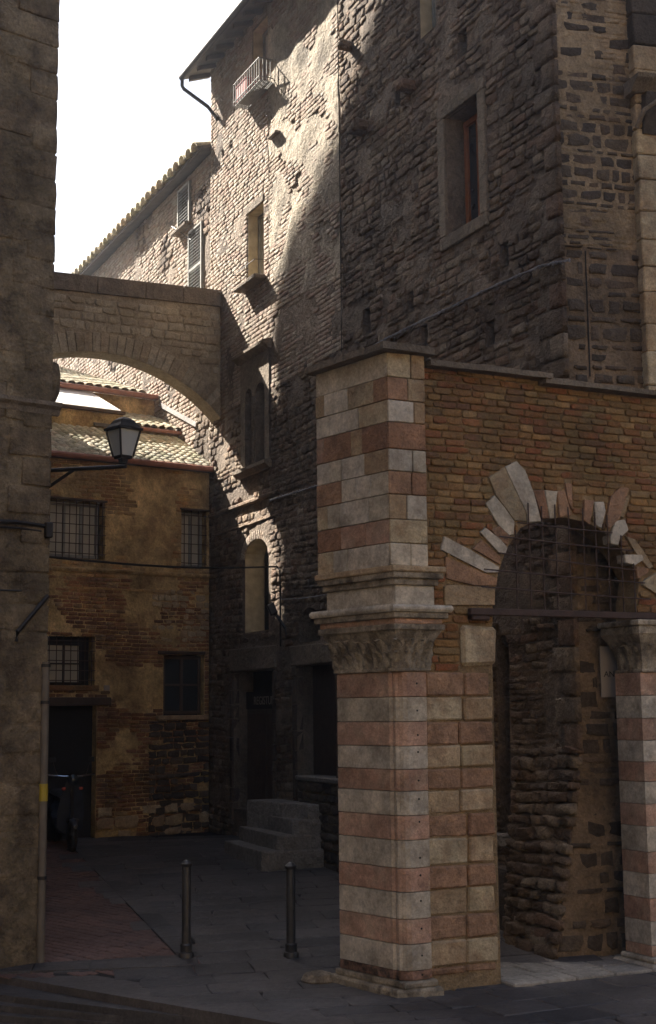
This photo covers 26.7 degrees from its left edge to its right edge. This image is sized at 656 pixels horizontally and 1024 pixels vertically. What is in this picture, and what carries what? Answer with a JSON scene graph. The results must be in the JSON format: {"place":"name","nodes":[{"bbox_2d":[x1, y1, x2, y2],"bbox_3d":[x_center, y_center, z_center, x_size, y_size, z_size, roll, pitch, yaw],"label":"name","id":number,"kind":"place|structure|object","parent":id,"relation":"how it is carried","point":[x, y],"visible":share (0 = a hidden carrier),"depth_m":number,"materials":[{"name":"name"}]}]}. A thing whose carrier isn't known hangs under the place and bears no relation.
{"place":"outdoors","nodes":[
{"label":"outdoors","id":0,"kind":"place"},
{"bbox_2d":[0,840,200,979],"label":"brick path","id":1,"kind":"structure","parent":0,"point":[64,897],"depth_m":14.28,"materials":[{"name":"red brick"}]},
{"bbox_2d":[47,757,94,851],"bbox_3d":[-3.746,4.125,19.655,0.669,1.290,1.585,3,-9,-22],"label":"scooter","id":2,"kind":"object","parent":1,"relation":"on","point":[65,808],"visible":1,"depth_m":19.20,"materials":[{"name":"metal"}]},
{"bbox_2d":[53,0,239,272],"label":"sky","id":3,"kind":"structure","parent":0,"point":[125,116],"materials":[{"name":"white"}]},
{"bbox_2d":[0,831,655,1023],"bbox_3d":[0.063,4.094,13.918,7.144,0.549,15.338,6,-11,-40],"label":"street","id":4,"kind":"structure","parent":0,"point":[228,947],"depth_m":13.51,"materials":[{"name":"grey stone"}]},
{"bbox_2d":[46,366,213,839],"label":"ochre house","id":5,"kind":"structure","parent":4,"relation":"on","point":[128,652],"depth_m":21.14,"materials":[{"name":"stone"}]},
{"bbox_2d":[48,643,81,683],"bbox_3d":[-4.050,2.245,20.485,0.837,0.605,0.054,5,-10,-34],"label":"window","id":6,"kind":"structure","parent":5,"relation":"in","point":[74,646],"depth_m":20.58,"materials":[{"name":"glass"}]},
{"bbox_2d":[47,706,92,839],"bbox_3d":[-3.963,3.972,20.317,1.038,2.229,0.050,5,-10,-34],"label":"door","id":7,"kind":"structure","parent":5,"relation":"in","point":[70,727],"depth_m":20.47,"materials":[{"name":"black wood"}]},
{"bbox_2d":[49,501,97,558],"bbox_3d":[-3.984,0.268,20.827,1.105,0.834,0.052,5,-10,-34],"label":"window","id":8,"kind":"structure","parent":5,"relation":"in","point":[60,517],"depth_m":20.93,"materials":[{"name":"grey glass"}]},
{"bbox_2d":[163,656,200,713],"bbox_3d":[-2.294,2.696,21.560,0.675,0.898,0.054,5,-10,-34],"label":"window","id":9,"kind":"structure","parent":5,"relation":"in","point":[181,674],"depth_m":21.57,"materials":[{"name":"grey glass"}]},
{"bbox_2d":[181,512,201,566],"bbox_3d":[-2.200,0.452,22.026,0.421,0.876,0.052,5,-10,-34],"label":"window","id":10,"kind":"structure","parent":5,"relation":"in","point":[187,518],"depth_m":22.04,"materials":[{"name":"grey glass"}]},
{"bbox_2d":[53,141,210,830],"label":"brick building","id":11,"kind":"structure","parent":4,"relation":"on","point":[160,233],"depth_m":24.77,"materials":[{"name":"brick"}]},
{"bbox_2d":[178,859,193,958],"bbox_3d":[-1.318,3.703,12.862,0.144,0.924,0.144,-1,-8,0],"label":"bollard","id":12,"kind":"object","parent":4,"relation":"on","point":[186,952],"visible":0.98,"depth_m":12.83,"materials":[{"name":"grey metal"}]},
{"bbox_2d":[225,799,323,872],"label":"stone steps","id":13,"kind":"structure","parent":4,"relation":"on","point":[277,834],"depth_m":17.71,"materials":[{"name":"grey stone"}]},
{"bbox_2d":[283,862,298,958],"bbox_3d":[-0.345,3.706,12.837,0.144,0.894,0.144,-1,-8,0],"label":"bollard","id":14,"kind":"object","parent":4,"relation":"on","point":[290,951],"visible":0.98,"depth_m":12.80,"materials":[{"name":"grey metal"}]},
{"bbox_2d":[295,775,342,872],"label":"wall","id":15,"kind":"structure","parent":4,"relation":"on","point":[321,791],"depth_m":17.54,"materials":[{"name":"stone"}]},
{"bbox_2d":[179,0,643,959],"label":"stone building","id":16,"kind":"structure","parent":4,"relation":"on","point":[381,170],"depth_m":16.24,"materials":[{"name":"stone"}]},
{"bbox_2d":[49,556,280,646],"bbox_3d":[-1.763,0.944,16.715,0.114,1.139,5.802,-4,-9,22],"label":"span cable","id":17,"kind":"object","parent":16,"relation":"attached to","point":[98,561],"visible":0.97,"depth_m":16.81,"materials":[{"name":"metal"}]},
{"bbox_2d":[233,57,272,109],"bbox_3d":[-1.140,-6.527,21.088,0.253,0.371,1.046,3,-9,-26],"label":"window balcony","id":18,"kind":"structure","parent":16,"relation":"attached to","point":[254,94],"depth_m":20.95,"materials":[{"name":"paint"}]},
{"bbox_2d":[236,76,257,102],"bbox_3d":[-1.248,-6.469,21.251,0.200,0.260,0.440,3,-9,-26],"label":"red box","id":19,"kind":"object","parent":18,"relation":"in","point":[244,80],"visible":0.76,"depth_m":21.12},
{"bbox_2d":[257,213,263,273],"bbox_3d":[-0.937,-4.034,21.052,0.052,1.125,0.593,3,-9,-26],"label":"window","id":20,"kind":"structure","parent":16,"relation":"in","point":[260,219],"depth_m":21.26,"materials":[{"name":"grey glass"}]},
{"bbox_2d":[247,709,273,799],"bbox_3d":[-0.866,3.721,20.107,0.065,1.814,1.506,3,-9,-26],"label":"door","id":21,"kind":"structure","parent":16,"relation":"in","point":[259,721],"depth_m":20.34,"materials":[{"name":"brown wood"}]},
{"bbox_2d":[262,29,267,80],"bbox_3d":[-0.876,-6.954,21.290,0.052,1.088,0.554,3,-9,-26],"label":"window","id":22,"kind":"structure","parent":16,"relation":"in","point":[265,36],"depth_m":21.50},
{"bbox_2d":[266,602,286,636],"bbox_3d":[-0.704,1.514,19.236,0.301,0.503,0.182,0,-8,-5],"label":"flood lamp","id":23,"kind":"object","parent":16,"relation":"attached to","point":[271,608],"visible":1,"depth_m":19.17,"materials":[{"name":"black metal"}]},
{"bbox_2d":[269,485,317,501],"bbox_3d":[-0.227,-0.342,18.595,0.042,0.066,2.826,3,-9,-26],"label":"power cable","id":24,"kind":"object","parent":16,"relation":"attached to","point":[294,492],"visible":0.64,"depth_m":19.06,"materials":[{"name":"black rubber"}]},
{"bbox_2d":[313,665,337,775],"bbox_3d":[0.092,3.040,18.245,0.050,2.048,1.237,3,-9,-26],"label":"door","id":25,"kind":"structure","parent":16,"relation":"in","point":[324,710],"depth_m":18.51,"materials":[{"name":"brown wood"}]},
{"bbox_2d":[432,0,435,27],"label":"window","id":26,"kind":"structure","parent":16,"relation":"in","point":[433,1],"depth_m":16.64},
{"bbox_2d":[463,114,479,223],"bbox_3d":[1.713,-3.854,15.586,0.052,1.340,0.595,3,-9,-26],"label":"window","id":27,"kind":"structure","parent":16,"relation":"in","point":[472,201],"depth_m":15.75,"materials":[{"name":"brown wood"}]},
{"bbox_2d":[373,258,570,344],"bbox_3d":[1.175,-2.166,15.844,0.041,0.208,5.415,3,-9,-26],"label":"power cable","id":28,"kind":"object","parent":16,"relation":"attached to","point":[482,292],"visible":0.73,"depth_m":14.93,"materials":[{"name":"black rubber"}]},
{"bbox_2d":[623,0,655,389],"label":"corner pilaster","id":29,"kind":"object","parent":16,"relation":"attached to","point":[639,85],"visible":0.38,"depth_m":13.91,"materials":[{"name":"beige stone"}]},
{"bbox_2d":[301,341,655,997],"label":"arcade wall","id":30,"kind":"structure","parent":4,"relation":"on","point":[434,477],"depth_m":11.92,"materials":[{"name":"brown brick"}]},
{"bbox_2d":[468,503,655,620],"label":"iron grille","id":31,"kind":"object","parent":30,"relation":"attached to","point":[479,614],"visible":1,"depth_m":12.37,"materials":[{"name":"black metal"}]},
{"bbox_2d":[599,646,617,696],"bbox_3d":[2.749,1.517,13.127,0.354,0.480,0.020,1,-8,-14],"label":"wall plaque","id":32,"kind":"object","parent":30,"relation":"attached to","point":[608,665],"depth_m":13.10,"materials":[{"name":"beige stone"}]},
{"bbox_2d":[500,954,655,986],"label":"threshold","id":33,"kind":"object","parent":4,"relation":"on","point":[523,974],"visible":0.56,"depth_m":12.02,"materials":[{"name":"stone"}]},
{"bbox_2d":[427,972,655,1023],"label":"pavement","id":34,"kind":"structure","parent":0,"point":[634,999],"depth_m":10.91,"materials":[{"name":"grey stone"}]},
{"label":"lower ground","id":35,"kind":"structure","parent":0,"visible":0},
{"bbox_2d":[0,0,61,968],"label":"building","id":36,"kind":"structure","parent":35,"relation":"on","point":[30,377],"depth_m":13.17,"materials":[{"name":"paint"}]},
{"bbox_2d":[49,464,126,487],"bbox_3d":[-2.736,-0.259,14.541,1.315,0.620,0.070,-2,-8,13],"label":"lantern bracket","id":37,"kind":"object","parent":36,"relation":"attached to","point":[85,468],"visible":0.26,"depth_m":14.52,"materials":[{"name":"metal"}]},
{"bbox_2d":[103,417,143,463],"bbox_3d":[-2.139,-0.751,14.459,0.300,0.497,0.300,7,-11,-42],"label":"wall lantern","id":38,"kind":"object","parent":37,"relation":"on","point":[123,433],"depth_m":14.40,"materials":[{"name":"metal"}]},
{"bbox_2d":[52,272,221,422],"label":"stone arch","id":39,"kind":"structure","parent":36,"relation":"attached to","point":[169,334],"depth_m":21.60,"materials":[{"name":"beige stone"}]},
{"bbox_2d":[0,975,382,1023],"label":"street steps","id":40,"kind":"structure","parent":35,"relation":"on","point":[91,999],"depth_m":11.31,"materials":[{"name":"grey stone"}]}
]}

